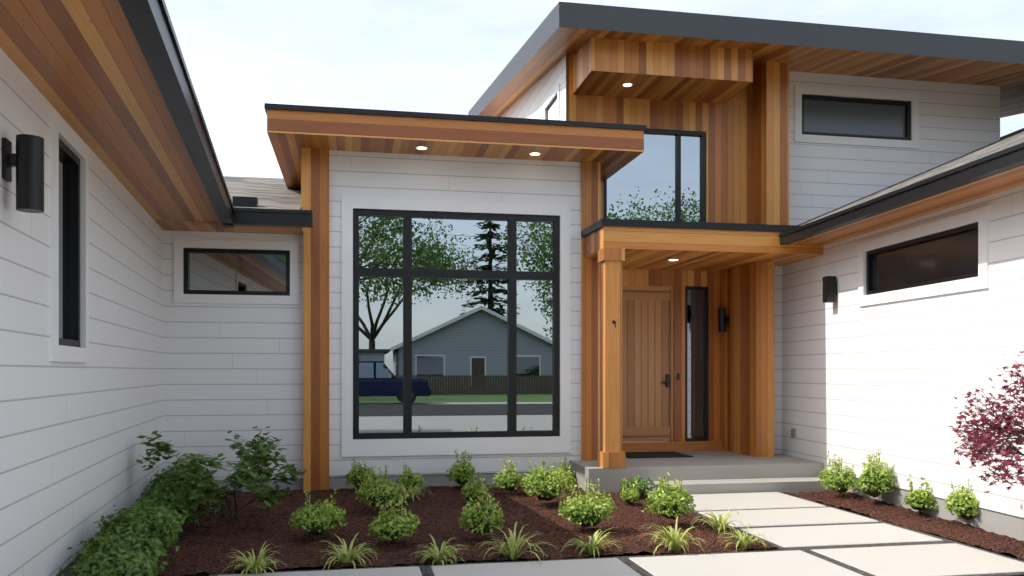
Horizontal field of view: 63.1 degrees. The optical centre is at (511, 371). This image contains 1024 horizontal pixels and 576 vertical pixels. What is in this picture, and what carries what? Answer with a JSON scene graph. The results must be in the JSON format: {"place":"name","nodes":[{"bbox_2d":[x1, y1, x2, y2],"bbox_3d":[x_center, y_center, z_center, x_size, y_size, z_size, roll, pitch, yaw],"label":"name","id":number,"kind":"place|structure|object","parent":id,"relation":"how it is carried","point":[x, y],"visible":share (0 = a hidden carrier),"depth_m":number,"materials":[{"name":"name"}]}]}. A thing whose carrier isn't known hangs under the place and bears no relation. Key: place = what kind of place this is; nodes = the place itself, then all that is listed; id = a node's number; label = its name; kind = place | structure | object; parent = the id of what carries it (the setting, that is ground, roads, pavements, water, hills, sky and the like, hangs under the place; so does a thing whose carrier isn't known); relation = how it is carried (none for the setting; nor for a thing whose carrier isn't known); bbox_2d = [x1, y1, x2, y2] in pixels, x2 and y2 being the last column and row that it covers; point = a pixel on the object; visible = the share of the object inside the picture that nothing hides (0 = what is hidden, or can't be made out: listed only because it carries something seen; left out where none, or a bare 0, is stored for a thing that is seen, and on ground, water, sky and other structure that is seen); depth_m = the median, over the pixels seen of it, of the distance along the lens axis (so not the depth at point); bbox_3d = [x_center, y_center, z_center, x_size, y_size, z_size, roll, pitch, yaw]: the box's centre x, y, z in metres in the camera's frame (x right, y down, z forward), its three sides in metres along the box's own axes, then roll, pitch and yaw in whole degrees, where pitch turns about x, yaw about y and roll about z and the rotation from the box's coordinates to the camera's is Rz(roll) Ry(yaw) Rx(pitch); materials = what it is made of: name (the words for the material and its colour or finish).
{"place":"outdoors","nodes":[
{"label":"outdoors","id":0,"kind":"place"},
{"bbox_2d":[155,441,1023,575],"bbox_3d":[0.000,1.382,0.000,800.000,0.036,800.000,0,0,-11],"label":"paved walkway","id":1,"kind":"structure","parent":0,"point":[806,537],"depth_m":6.13,"materials":[{"name":"concrete"}]},
{"bbox_2d":[0,0,233,575],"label":"wing","id":2,"kind":"structure","parent":1,"relation":"on","point":[108,156],"depth_m":5.16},
{"bbox_2d":[75,483,774,575],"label":"mulch bed","id":3,"kind":"object","parent":1,"relation":"on","point":[209,542],"visible":0.52,"depth_m":7.03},
{"bbox_2d":[59,459,214,575],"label":"hedge","id":4,"kind":"object","parent":3,"relation":"on","point":[129,541],"visible":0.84,"depth_m":5.63,"materials":[{"name":"green plant"}]},
{"bbox_2d":[136,426,306,523],"bbox_3d":[-2.634,0.967,7.609,1.521,0.880,1.896,0,0,-11],"label":"shrub","id":5,"kind":"object","parent":3,"relation":"on","point":[243,475],"visible":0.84,"depth_m":7.33,"materials":[{"name":"green plant"}]},
{"bbox_2d":[221,447,980,575],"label":"plants","id":6,"kind":"object","parent":3,"relation":"on","point":[677,499],"visible":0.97,"depth_m":7.24,"materials":[{"name":"green plant"}]},
{"bbox_2d":[154,1,1023,494],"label":"house","id":7,"kind":"structure","parent":1,"relation":"on","point":[590,283],"depth_m":10.16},
{"bbox_2d":[499,0,565,120],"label":"wall","id":8,"kind":"structure","parent":7,"relation":"attached to","point":[538,98],"depth_m":12.43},
{"bbox_2d":[779,128,1023,540],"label":"wing","id":9,"kind":"structure","parent":1,"relation":"on","point":[902,312],"depth_m":8.14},
{"bbox_2d":[783,491,1023,559],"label":"mulch bed","id":10,"kind":"object","parent":1,"relation":"on","point":[922,521],"visible":0.84,"depth_m":7.61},
{"bbox_2d":[949,350,1023,492],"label":"maple","id":11,"kind":"object","parent":10,"relation":"on","point":[988,441],"visible":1,"depth_m":6.06,"materials":[{"name":"red plant"}]},
{"bbox_2d":[165,0,1023,178],"label":"sky","id":12,"kind":"structure","parent":0,"point":[240,56],"materials":[{"name":"white"}]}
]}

